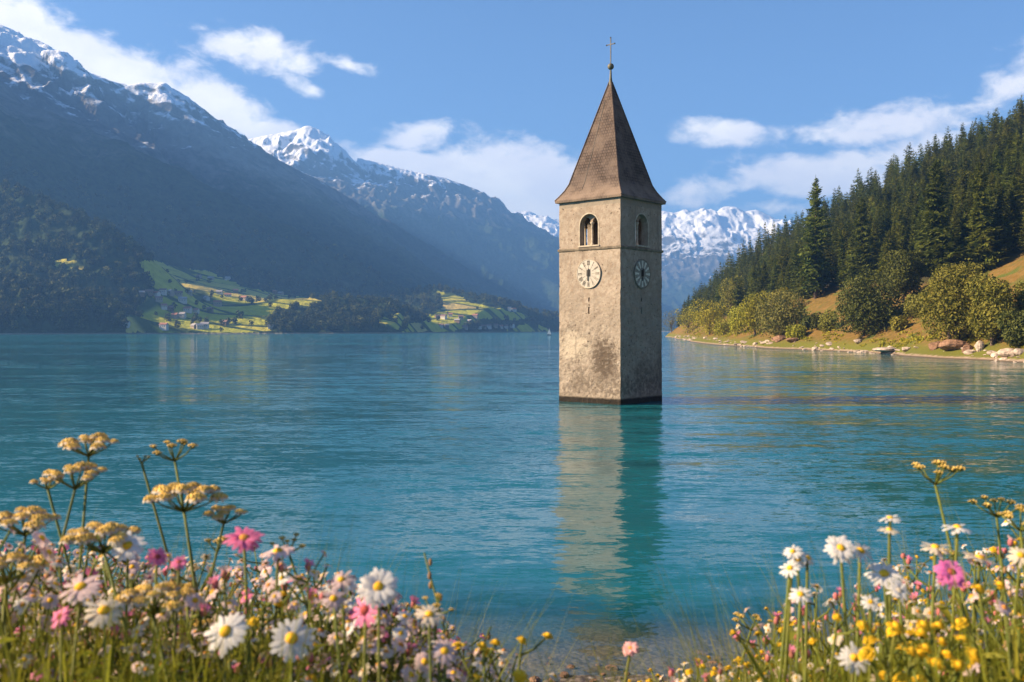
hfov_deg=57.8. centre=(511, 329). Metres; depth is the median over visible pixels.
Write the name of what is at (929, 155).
conifer tree
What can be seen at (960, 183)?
conifer tree
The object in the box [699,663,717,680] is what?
yellow flower
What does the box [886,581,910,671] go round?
daisy
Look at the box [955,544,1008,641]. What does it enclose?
aster flower
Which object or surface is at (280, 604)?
yellow flower
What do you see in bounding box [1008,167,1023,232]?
conifer tree
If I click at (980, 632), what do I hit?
aster flower
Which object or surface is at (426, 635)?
aster flower
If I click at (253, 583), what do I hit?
aster flower
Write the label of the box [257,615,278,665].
aster flower
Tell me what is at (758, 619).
umbel flower
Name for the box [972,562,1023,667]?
aster flower
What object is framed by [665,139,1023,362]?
hill
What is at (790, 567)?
daisy
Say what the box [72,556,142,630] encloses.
aster flower
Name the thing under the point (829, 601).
aster flower
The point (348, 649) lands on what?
yellow flower
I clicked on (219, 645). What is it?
budding flower
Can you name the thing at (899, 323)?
bush
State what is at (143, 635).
aster flower
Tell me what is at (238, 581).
aster flower
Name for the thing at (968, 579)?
aster flower
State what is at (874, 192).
conifer tree
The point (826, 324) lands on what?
bush
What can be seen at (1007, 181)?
conifer tree
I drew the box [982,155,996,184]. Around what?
conifer tree
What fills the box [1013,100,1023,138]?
conifer tree
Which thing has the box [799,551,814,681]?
daisy
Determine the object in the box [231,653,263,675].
budding flower
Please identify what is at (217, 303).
village house
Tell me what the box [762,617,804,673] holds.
budding flower
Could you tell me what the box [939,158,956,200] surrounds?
conifer tree
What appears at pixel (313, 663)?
aster flower
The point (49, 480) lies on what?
umbel flower
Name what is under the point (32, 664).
aster flower
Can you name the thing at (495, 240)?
snow mountain
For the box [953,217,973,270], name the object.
conifer tree
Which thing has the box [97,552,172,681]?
aster flower
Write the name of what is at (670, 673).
budding flower
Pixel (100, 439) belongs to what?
umbel flower
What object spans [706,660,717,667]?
beach stone
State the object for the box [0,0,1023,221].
sky
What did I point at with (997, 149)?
conifer tree
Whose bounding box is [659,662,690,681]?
aster flower
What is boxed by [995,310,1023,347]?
bush
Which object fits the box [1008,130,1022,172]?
conifer tree
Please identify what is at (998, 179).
conifer tree
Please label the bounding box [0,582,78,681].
aster flower
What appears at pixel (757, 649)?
budding flower
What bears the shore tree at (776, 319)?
on the hill
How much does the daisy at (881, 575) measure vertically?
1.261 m
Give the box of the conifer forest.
[676,95,1023,326]
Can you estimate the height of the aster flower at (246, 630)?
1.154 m
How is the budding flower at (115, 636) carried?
on the ground at (556, 626)
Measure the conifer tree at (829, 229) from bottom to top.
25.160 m
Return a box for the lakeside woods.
[0,160,558,329]
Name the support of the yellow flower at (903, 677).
on the ground at (556, 626)
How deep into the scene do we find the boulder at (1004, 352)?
212.26 m
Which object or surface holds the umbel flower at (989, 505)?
on the ground at (556, 626)
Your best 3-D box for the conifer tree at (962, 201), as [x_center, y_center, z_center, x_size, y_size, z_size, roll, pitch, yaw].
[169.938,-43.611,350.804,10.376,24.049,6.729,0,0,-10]
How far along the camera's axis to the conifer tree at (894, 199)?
463.54 m
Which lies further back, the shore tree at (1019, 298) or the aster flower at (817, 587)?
the shore tree at (1019, 298)
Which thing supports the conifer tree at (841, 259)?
on the hill
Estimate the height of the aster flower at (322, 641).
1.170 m
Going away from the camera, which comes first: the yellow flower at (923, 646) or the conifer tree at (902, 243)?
the yellow flower at (923, 646)
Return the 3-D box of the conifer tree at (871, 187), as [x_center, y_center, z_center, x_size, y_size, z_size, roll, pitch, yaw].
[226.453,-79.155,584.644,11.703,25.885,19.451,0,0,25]
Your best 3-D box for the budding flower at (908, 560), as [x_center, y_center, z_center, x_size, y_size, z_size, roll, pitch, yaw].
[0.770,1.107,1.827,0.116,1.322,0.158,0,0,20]
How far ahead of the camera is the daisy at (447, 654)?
1.00 m
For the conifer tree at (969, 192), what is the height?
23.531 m
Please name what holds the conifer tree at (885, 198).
on the hill
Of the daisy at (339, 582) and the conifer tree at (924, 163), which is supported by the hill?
the conifer tree at (924, 163)
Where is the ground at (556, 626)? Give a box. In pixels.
[19,608,997,681]
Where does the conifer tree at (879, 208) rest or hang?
on the hill
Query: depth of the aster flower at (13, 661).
1.13 m
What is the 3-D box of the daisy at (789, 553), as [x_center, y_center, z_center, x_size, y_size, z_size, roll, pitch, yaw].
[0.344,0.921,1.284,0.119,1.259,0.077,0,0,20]
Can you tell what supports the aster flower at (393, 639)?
on the ground at (556, 626)
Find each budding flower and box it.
[30,543,70,641]
[37,568,98,681]
[39,561,115,668]
[42,549,96,625]
[59,585,101,674]
[75,625,122,681]
[84,581,123,647]
[89,544,154,649]
[101,608,178,679]
[106,567,125,592]
[153,566,169,619]
[185,569,241,617]
[199,565,250,681]
[211,613,242,680]
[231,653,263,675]
[259,652,302,681]
[272,579,349,678]
[279,558,330,676]
[343,604,406,679]
[346,610,416,680]
[381,595,419,666]
[399,642,466,681]
[668,666,678,681]
[675,659,721,681]
[701,665,724,681]
[733,612,793,679]
[750,636,768,667]
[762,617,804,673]
[764,645,810,681]
[787,587,861,681]
[794,608,840,680]
[841,602,900,653]
[854,584,880,669]
[859,580,931,666]
[873,553,929,666]
[878,578,918,644]
[926,574,960,641]
[934,581,997,681]
[967,558,994,650]
[970,593,1010,652]
[981,546,1012,637]
[984,535,1023,664]
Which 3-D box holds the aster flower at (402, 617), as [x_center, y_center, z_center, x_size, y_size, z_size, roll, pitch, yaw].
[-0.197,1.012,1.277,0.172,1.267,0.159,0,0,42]
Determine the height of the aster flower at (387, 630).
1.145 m
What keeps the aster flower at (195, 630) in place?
on the ground at (556, 626)
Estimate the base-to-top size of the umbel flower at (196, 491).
1.257 m
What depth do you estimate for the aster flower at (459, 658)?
1.40 m
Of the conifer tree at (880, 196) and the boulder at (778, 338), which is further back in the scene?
the conifer tree at (880, 196)
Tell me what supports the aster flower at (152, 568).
on the ground at (556, 626)
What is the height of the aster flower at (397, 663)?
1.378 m
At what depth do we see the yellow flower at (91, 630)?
1.32 m
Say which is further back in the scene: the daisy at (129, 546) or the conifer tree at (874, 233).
the conifer tree at (874, 233)
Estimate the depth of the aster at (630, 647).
1.30 m
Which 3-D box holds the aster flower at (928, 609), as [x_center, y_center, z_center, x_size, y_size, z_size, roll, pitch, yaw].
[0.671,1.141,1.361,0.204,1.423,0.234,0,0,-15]
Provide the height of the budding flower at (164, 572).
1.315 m
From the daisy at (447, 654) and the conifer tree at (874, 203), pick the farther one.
the conifer tree at (874, 203)
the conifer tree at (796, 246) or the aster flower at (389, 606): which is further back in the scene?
the conifer tree at (796, 246)
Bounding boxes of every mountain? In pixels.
[0,25,676,333]
[248,126,679,326]
[511,206,804,310]
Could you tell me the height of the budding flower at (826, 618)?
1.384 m
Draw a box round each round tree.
[831,268,904,336]
[883,248,928,301]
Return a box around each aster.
[622,642,639,681]
[933,560,988,681]
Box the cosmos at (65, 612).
[51,606,72,681]
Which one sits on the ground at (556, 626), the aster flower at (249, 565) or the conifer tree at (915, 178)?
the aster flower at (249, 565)
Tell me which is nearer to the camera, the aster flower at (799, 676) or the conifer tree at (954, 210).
the aster flower at (799, 676)
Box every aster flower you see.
[0,527,98,681]
[0,540,36,596]
[0,542,101,681]
[0,561,50,672]
[0,582,73,681]
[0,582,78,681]
[0,610,52,681]
[0,639,34,677]
[1,539,55,601]
[1,583,38,672]
[3,643,33,668]
[4,545,68,612]
[12,555,83,614]
[13,556,138,660]
[13,580,70,681]
[14,593,102,678]
[17,547,117,679]
[19,574,103,638]
[22,566,89,626]
[27,647,43,681]
[37,608,121,675]
[41,591,148,662]
[47,545,83,575]
[56,549,122,639]
[62,553,146,678]
[67,612,178,680]
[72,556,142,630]
[74,564,176,681]
[79,614,189,679]
[89,551,168,646]
[96,591,189,660]
[96,599,174,681]
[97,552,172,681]
[98,643,185,681]
[113,562,162,608]
[113,593,238,681]
[115,599,223,680]
[121,645,195,681]
[134,631,203,681]
[138,594,196,628]
[148,608,196,668]
[152,562,240,669]
[157,554,231,665]
[159,597,222,681]
[160,634,213,681]
[161,624,244,674]
[178,648,252,681]
[179,625,303,679]
[184,557,239,612]
[186,578,251,674]
[194,557,232,673]
[198,578,266,681]
[206,575,305,681]
[209,593,260,615]
[211,606,278,678]
[217,588,283,681]
[223,607,270,668]
[229,546,290,624]
[231,559,296,660]
[231,565,296,634]
[231,571,279,620]
[236,584,269,613]
[241,619,299,676]
[249,583,306,677]
[254,650,311,681]
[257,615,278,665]
[258,550,330,679]
[264,570,329,671]
[265,600,349,681]
[276,573,354,681]
[278,564,357,681]
[280,653,361,681]
[286,602,362,679]
[288,659,337,681]
[291,575,363,680]
[295,610,360,680]
[295,612,363,681]
[300,616,348,669]
[304,666,399,681]
[305,657,358,681]
[306,569,343,610]
[310,583,369,673]
[310,615,387,681]
[318,590,388,680]
[327,609,418,681]
[329,613,407,681]
[339,618,420,681]
[339,636,414,676]
[340,607,411,681]
[344,593,427,677]
[356,604,447,681]
[357,630,433,681]
[367,605,426,674]
[369,639,427,670]
[370,599,434,681]
[370,631,445,681]
[371,604,418,673]
[371,662,461,681]
[386,641,468,668]
[390,614,459,665]
[391,608,444,661]
[396,655,441,681]
[399,663,466,681]
[407,650,477,678]
[413,628,456,668]
[415,650,487,681]
[417,616,455,637]
[449,647,511,680]
[454,654,497,681]
[456,633,486,655]
[463,642,560,681]
[467,654,500,681]
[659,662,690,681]
[679,665,747,681]
[729,660,776,681]
[736,623,782,678]
[744,602,809,681]
[747,627,795,679]
[756,667,829,681]
[777,644,837,678]
[791,593,837,662]
[792,583,841,679]
[794,620,854,669]
[823,596,904,679]
[828,624,923,681]
[875,565,970,664]
[877,562,922,618]
[881,558,927,640]
[883,603,957,681]
[887,629,985,673]
[892,600,948,681]
[903,619,964,667]
[929,553,1016,644]
[945,600,990,637]
[947,550,994,653]
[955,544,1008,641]
[963,593,1023,681]
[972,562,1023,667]
[977,629,1020,671]
[985,585,1023,638]
[1000,518,1023,640]
[1002,580,1023,650]
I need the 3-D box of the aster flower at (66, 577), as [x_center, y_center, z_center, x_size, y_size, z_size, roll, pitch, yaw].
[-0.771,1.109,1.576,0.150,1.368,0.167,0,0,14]
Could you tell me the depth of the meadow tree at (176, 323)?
1607.21 m
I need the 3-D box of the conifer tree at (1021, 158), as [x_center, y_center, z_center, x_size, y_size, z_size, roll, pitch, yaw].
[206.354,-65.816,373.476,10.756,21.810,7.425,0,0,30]
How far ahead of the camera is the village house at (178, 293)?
1792.21 m
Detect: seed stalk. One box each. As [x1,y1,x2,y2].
[423,552,456,678]
[467,627,490,681]
[997,546,1013,674]
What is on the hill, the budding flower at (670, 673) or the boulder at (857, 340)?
the boulder at (857, 340)
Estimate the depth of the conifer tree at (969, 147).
537.78 m
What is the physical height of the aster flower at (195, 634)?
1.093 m
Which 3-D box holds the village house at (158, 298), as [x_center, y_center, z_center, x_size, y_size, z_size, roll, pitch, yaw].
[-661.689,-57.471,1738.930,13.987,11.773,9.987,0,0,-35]
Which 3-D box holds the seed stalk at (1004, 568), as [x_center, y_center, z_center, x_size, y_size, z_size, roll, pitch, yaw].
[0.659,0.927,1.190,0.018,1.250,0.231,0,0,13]
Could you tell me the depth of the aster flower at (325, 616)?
1.39 m
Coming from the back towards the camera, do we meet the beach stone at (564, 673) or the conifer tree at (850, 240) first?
the conifer tree at (850, 240)
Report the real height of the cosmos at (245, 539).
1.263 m
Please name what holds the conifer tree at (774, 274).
on the hill
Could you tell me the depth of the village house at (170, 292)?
1774.54 m
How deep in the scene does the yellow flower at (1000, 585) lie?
1.15 m
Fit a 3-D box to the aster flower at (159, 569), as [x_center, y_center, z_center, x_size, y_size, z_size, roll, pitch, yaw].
[-0.546,0.991,1.629,0.164,1.156,0.106,0,0,-14]
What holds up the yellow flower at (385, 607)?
on the ground at (556, 626)
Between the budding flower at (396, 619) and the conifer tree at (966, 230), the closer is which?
the budding flower at (396, 619)
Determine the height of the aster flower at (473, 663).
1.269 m
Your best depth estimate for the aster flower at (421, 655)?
1.15 m
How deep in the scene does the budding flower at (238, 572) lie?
1.78 m
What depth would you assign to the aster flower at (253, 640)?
1.25 m
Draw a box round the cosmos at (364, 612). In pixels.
[351,597,376,681]
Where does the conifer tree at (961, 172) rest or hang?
on the hill
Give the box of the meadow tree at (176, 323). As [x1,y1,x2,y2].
[174,320,180,327]
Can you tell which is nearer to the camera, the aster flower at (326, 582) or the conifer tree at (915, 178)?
the aster flower at (326, 582)
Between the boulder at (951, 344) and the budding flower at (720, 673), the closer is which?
the budding flower at (720, 673)
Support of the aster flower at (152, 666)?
on the ground at (556, 626)
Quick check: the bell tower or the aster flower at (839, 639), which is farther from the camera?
the bell tower
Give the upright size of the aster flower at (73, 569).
1.305 m
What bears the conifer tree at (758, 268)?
on the hill
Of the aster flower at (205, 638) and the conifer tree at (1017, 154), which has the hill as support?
the conifer tree at (1017, 154)
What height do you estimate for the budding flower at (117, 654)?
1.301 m
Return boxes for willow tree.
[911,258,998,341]
[964,273,1019,345]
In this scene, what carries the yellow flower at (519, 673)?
on the ground at (556, 626)
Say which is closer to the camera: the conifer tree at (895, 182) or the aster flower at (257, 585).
the aster flower at (257, 585)
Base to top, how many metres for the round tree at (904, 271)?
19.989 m
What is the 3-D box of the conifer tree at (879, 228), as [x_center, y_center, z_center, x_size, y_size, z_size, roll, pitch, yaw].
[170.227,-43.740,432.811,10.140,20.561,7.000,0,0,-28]
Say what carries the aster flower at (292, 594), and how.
on the ground at (556, 626)
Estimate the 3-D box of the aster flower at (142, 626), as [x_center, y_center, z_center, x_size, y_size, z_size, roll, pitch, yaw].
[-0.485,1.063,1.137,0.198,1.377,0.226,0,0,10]
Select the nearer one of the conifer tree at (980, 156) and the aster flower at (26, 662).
the aster flower at (26, 662)
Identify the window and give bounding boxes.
[578,212,599,246]
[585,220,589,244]
[634,213,649,247]
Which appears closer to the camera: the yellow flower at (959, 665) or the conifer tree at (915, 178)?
the yellow flower at (959, 665)
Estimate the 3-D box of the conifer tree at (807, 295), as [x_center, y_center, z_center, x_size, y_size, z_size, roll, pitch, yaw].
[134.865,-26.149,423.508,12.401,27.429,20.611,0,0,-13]
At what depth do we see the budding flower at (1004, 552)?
1.94 m
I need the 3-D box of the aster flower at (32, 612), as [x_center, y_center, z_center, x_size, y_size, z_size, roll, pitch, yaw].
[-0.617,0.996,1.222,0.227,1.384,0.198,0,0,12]
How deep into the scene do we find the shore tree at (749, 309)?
408.20 m
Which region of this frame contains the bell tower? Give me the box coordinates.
[555,37,665,404]
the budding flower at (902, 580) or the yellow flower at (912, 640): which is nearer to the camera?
the yellow flower at (912, 640)
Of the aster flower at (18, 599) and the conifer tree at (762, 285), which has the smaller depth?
the aster flower at (18, 599)
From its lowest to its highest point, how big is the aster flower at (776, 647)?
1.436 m
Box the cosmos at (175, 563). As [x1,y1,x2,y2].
[169,555,188,680]
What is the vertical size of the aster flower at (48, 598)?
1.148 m
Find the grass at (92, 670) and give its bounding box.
[0,457,1023,681]
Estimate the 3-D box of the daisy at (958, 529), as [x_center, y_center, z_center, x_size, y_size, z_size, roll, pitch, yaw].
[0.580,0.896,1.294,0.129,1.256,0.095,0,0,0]
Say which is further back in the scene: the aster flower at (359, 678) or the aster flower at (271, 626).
the aster flower at (271, 626)
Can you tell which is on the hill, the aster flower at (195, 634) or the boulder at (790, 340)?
the boulder at (790, 340)
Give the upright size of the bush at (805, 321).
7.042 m
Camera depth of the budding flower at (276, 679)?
1.13 m
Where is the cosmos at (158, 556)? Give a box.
[145,547,167,681]
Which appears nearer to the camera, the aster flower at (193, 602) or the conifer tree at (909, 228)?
the aster flower at (193, 602)
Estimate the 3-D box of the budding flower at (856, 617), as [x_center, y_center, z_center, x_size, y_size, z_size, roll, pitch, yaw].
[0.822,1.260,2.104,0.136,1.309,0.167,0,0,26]
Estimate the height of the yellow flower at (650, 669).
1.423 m
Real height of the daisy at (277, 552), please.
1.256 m
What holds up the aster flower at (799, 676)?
on the ground at (556, 626)
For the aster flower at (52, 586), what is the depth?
1.19 m
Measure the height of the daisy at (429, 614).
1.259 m
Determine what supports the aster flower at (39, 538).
on the ground at (556, 626)
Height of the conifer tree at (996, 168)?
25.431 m
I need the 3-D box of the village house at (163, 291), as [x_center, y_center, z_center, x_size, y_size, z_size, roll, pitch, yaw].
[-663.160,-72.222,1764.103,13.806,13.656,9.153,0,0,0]
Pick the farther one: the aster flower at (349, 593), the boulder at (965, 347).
the boulder at (965, 347)
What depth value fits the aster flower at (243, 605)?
1.82 m
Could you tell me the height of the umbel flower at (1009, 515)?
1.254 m
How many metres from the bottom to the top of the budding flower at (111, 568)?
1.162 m
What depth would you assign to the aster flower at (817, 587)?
1.68 m
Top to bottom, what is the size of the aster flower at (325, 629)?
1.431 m
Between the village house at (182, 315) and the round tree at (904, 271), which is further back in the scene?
the village house at (182, 315)
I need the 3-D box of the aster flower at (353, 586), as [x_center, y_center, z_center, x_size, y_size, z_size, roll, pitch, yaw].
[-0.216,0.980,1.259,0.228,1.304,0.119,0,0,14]
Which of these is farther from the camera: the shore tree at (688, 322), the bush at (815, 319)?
the shore tree at (688, 322)
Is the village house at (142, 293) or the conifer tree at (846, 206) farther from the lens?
the village house at (142, 293)
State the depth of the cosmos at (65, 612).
1.02 m
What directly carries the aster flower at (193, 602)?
on the ground at (556, 626)
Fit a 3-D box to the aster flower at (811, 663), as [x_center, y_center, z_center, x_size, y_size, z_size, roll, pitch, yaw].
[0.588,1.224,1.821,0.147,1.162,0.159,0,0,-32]
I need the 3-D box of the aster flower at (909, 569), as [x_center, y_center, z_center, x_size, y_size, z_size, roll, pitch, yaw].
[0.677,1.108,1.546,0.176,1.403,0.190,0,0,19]
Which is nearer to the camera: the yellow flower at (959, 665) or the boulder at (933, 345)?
the yellow flower at (959, 665)
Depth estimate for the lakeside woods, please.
1827.36 m
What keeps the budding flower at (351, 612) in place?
on the ground at (556, 626)
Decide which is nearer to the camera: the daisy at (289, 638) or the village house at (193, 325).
the daisy at (289, 638)
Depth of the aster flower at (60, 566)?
1.24 m
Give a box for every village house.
[139,291,144,296]
[146,289,153,295]
[153,291,160,295]
[154,296,162,301]
[158,323,168,330]
[159,288,166,295]
[160,303,167,309]
[167,289,173,295]
[167,306,173,311]
[171,313,178,318]
[174,291,182,296]
[178,297,186,303]
[179,312,186,318]
[183,306,192,312]
[190,323,195,328]
[193,308,199,313]
[196,323,203,328]
[200,322,209,328]
[213,300,221,306]
[216,290,222,294]
[440,314,446,319]
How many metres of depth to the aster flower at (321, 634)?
1.25 m
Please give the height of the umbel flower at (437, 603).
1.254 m
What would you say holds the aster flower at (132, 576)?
on the ground at (556, 626)
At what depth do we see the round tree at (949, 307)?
234.24 m
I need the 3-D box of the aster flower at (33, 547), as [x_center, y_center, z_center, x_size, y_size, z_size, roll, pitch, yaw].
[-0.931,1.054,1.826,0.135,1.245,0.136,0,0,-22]
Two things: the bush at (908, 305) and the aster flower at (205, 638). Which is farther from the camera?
the bush at (908, 305)
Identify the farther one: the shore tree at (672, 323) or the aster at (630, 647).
the shore tree at (672, 323)
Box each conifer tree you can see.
[731,276,745,312]
[744,264,760,302]
[750,262,761,287]
[752,248,761,267]
[753,260,769,301]
[765,259,779,298]
[771,256,785,277]
[772,259,786,289]
[780,245,791,275]
[781,264,795,298]
[783,249,800,291]
[789,178,837,298]
[789,242,799,260]
[793,248,823,299]
[820,237,835,287]
[821,249,829,290]
[823,223,833,237]
[829,229,851,275]
[832,228,841,273]
[833,235,847,285]
[835,198,879,285]
[840,199,852,220]
[842,235,857,283]
[843,221,850,238]
[864,184,873,202]
[866,198,878,219]
[867,195,874,214]
[868,235,875,271]
[869,188,878,199]
[869,241,881,277]
[870,189,889,207]
[870,219,882,248]
[872,199,882,222]
[874,229,897,284]
[875,215,883,240]
[875,242,884,277]
[876,200,892,241]
[878,236,882,257]
[880,208,891,243]
[882,196,890,211]
[886,185,892,209]
[889,182,902,220]
[890,190,899,218]
[890,198,906,230]
[891,175,899,194]
[891,222,899,250]
[893,237,897,255]
[895,210,908,250]
[895,226,908,259]
[897,169,907,186]
[902,192,909,229]
[903,187,914,230]
[906,203,922,241]
[906,216,915,256]
[908,215,917,256]
[909,160,971,277]
[910,160,919,183]
[910,164,916,182]
[912,175,919,184]
[913,211,924,265]
[918,159,928,186]
[920,150,930,177]
[926,145,940,170]
[928,153,935,180]
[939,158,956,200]
[939,164,955,189]
[945,207,951,229]
[948,167,971,204]
[948,194,953,217]
[948,206,961,233]
[949,215,960,245]
[952,202,971,261]
[953,155,970,190]
[953,160,1008,271]
[953,176,965,213]
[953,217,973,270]
[954,185,969,221]
[956,132,976,166]
[959,175,973,220]
[968,197,974,230]
[973,122,988,155]
[973,150,985,181]
[978,168,990,191]
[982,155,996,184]
[985,183,995,218]
[986,171,996,193]
[989,120,998,141]
[989,150,1003,182]
[989,181,1020,248]
[991,146,1001,170]
[992,140,1004,169]
[992,174,1001,202]
[993,122,1003,142]
[994,118,1013,146]
[994,161,1011,201]
[999,156,1012,184]
[1000,131,1007,152]
[1000,173,1023,242]
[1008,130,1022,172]
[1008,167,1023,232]
[1009,115,1014,132]
[1011,148,1019,175]
[1012,188,1023,232]
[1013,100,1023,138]
[1015,162,1022,181]
[1016,214,1023,249]
[1017,141,1023,177]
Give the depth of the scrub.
286.99 m
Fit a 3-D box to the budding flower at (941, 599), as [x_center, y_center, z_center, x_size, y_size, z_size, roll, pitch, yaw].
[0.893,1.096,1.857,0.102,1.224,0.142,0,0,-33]
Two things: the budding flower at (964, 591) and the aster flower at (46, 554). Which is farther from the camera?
the budding flower at (964, 591)
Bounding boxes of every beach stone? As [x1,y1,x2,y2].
[529,676,540,681]
[560,671,568,677]
[565,664,575,669]
[609,665,618,670]
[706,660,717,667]
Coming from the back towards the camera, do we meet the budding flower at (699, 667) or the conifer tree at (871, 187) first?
the conifer tree at (871, 187)
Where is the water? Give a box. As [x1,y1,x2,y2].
[0,332,1023,633]
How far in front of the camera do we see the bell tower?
91.48 m
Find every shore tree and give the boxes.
[662,310,678,332]
[675,304,701,333]
[689,297,726,334]
[717,275,744,316]
[726,306,746,333]
[735,291,770,335]
[753,287,810,337]
[770,287,793,312]
[1010,278,1023,311]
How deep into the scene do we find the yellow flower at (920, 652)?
1.06 m
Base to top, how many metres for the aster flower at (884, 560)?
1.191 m
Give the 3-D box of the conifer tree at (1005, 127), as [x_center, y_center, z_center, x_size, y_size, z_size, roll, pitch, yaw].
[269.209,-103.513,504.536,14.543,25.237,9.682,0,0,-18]
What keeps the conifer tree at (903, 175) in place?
on the hill
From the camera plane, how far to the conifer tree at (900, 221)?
381.79 m
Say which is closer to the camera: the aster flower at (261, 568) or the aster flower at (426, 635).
the aster flower at (426, 635)
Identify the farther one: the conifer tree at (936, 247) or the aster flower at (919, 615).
the conifer tree at (936, 247)
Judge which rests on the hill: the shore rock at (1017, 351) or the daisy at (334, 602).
the shore rock at (1017, 351)
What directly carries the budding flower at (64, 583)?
on the ground at (556, 626)
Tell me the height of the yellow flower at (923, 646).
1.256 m
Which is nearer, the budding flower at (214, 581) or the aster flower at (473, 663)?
the budding flower at (214, 581)
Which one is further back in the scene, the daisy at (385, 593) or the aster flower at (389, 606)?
the aster flower at (389, 606)
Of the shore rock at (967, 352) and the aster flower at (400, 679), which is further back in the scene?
the shore rock at (967, 352)
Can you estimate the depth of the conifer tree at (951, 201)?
382.06 m
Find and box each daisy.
[58,573,104,681]
[84,598,123,680]
[111,530,151,681]
[204,612,248,681]
[259,545,294,681]
[269,618,314,681]
[320,587,347,681]
[328,570,353,681]
[356,567,397,681]
[414,605,444,681]
[432,639,456,681]
[778,560,800,681]
[783,544,803,681]
[789,555,805,681]
[789,587,812,673]
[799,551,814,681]
[823,535,856,681]
[837,641,869,681]
[851,541,872,681]
[860,594,880,681]
[864,562,902,681]
[877,526,899,671]
[878,515,899,668]
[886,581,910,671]
[903,542,951,678]
[926,524,971,678]
[962,551,998,681]
[1006,547,1023,681]
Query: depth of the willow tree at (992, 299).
222.91 m
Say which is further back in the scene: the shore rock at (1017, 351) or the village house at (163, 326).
the village house at (163, 326)
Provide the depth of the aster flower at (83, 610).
1.27 m
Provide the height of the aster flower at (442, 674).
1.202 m
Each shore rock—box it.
[963,349,971,354]
[990,352,997,357]
[1012,348,1023,355]
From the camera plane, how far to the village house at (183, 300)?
1777.54 m
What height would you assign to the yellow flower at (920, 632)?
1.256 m
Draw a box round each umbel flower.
[0,505,61,609]
[0,552,50,652]
[27,461,107,634]
[29,476,83,613]
[58,432,119,646]
[58,521,189,681]
[114,581,196,681]
[136,455,258,677]
[142,482,228,677]
[150,439,300,681]
[187,504,248,681]
[270,533,344,680]
[413,593,454,681]
[732,612,771,681]
[911,460,1023,673]
[968,495,1023,671]
[997,506,1023,653]
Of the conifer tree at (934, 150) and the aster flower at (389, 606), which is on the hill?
the conifer tree at (934, 150)
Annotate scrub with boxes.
[685,313,1023,347]
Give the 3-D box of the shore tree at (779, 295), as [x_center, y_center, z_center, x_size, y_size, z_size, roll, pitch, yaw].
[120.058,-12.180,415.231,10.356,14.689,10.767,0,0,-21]
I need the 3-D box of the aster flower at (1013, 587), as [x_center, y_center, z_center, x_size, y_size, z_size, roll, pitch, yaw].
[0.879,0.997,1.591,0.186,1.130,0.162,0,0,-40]
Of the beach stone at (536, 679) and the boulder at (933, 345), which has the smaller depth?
the beach stone at (536, 679)
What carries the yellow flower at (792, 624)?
on the ground at (556, 626)
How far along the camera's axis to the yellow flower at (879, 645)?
1.35 m
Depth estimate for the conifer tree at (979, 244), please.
302.85 m
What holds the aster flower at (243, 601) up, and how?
on the ground at (556, 626)
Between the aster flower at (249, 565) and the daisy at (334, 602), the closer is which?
the daisy at (334, 602)
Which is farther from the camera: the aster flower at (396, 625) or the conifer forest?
the conifer forest
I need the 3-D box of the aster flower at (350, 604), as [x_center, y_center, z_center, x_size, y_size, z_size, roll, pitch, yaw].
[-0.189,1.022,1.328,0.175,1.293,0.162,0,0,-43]
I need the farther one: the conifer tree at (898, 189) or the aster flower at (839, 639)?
the conifer tree at (898, 189)
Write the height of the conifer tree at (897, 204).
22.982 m
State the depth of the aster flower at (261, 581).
1.41 m
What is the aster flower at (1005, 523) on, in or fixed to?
on the ground at (556, 626)
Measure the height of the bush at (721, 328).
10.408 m
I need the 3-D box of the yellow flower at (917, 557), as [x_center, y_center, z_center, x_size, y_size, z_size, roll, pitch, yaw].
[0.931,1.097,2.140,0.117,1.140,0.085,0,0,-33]
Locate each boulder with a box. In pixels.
[771,334,785,341]
[786,337,798,342]
[853,339,861,342]
[872,347,896,351]
[928,341,939,350]
[938,339,969,350]
[962,345,972,352]
[974,340,984,351]
[997,348,1013,356]
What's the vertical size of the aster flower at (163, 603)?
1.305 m
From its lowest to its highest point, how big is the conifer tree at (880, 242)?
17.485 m
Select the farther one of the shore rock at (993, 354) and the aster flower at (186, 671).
the shore rock at (993, 354)
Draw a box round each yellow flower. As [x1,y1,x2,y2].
[74,621,111,645]
[248,591,317,681]
[303,620,361,681]
[354,597,426,679]
[450,639,528,681]
[484,632,552,681]
[646,668,659,681]
[685,658,728,681]
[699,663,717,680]
[710,666,730,681]
[729,629,780,677]
[734,657,764,678]
[736,655,774,681]
[743,662,774,681]
[760,607,811,681]
[778,620,813,664]
[808,613,870,681]
[857,643,934,681]
[863,619,931,681]
[863,622,907,680]
[868,568,908,660]
[886,621,985,681]
[886,631,969,681]
[893,650,955,681]
[897,627,960,668]
[902,555,932,645]
[907,625,915,662]
[923,598,962,655]
[951,581,1023,681]
[989,537,1023,637]
[992,551,1016,637]
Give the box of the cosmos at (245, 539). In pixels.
[222,527,264,680]
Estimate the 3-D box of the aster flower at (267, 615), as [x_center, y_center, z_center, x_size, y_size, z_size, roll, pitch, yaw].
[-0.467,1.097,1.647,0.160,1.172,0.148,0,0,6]
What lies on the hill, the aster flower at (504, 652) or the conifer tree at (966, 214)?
the conifer tree at (966, 214)
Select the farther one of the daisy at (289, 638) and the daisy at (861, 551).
the daisy at (861, 551)
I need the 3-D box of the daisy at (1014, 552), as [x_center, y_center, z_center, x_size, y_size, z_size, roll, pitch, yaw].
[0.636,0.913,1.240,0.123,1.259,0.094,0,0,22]
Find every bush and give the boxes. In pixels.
[713,316,732,335]
[785,323,806,338]
[798,315,812,330]
[809,311,821,329]
[818,310,837,331]
[889,315,909,331]
[903,292,930,317]
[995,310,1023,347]
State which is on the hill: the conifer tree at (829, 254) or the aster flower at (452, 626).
the conifer tree at (829, 254)
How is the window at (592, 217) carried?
in the bell tower
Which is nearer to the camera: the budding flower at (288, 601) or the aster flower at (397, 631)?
the aster flower at (397, 631)

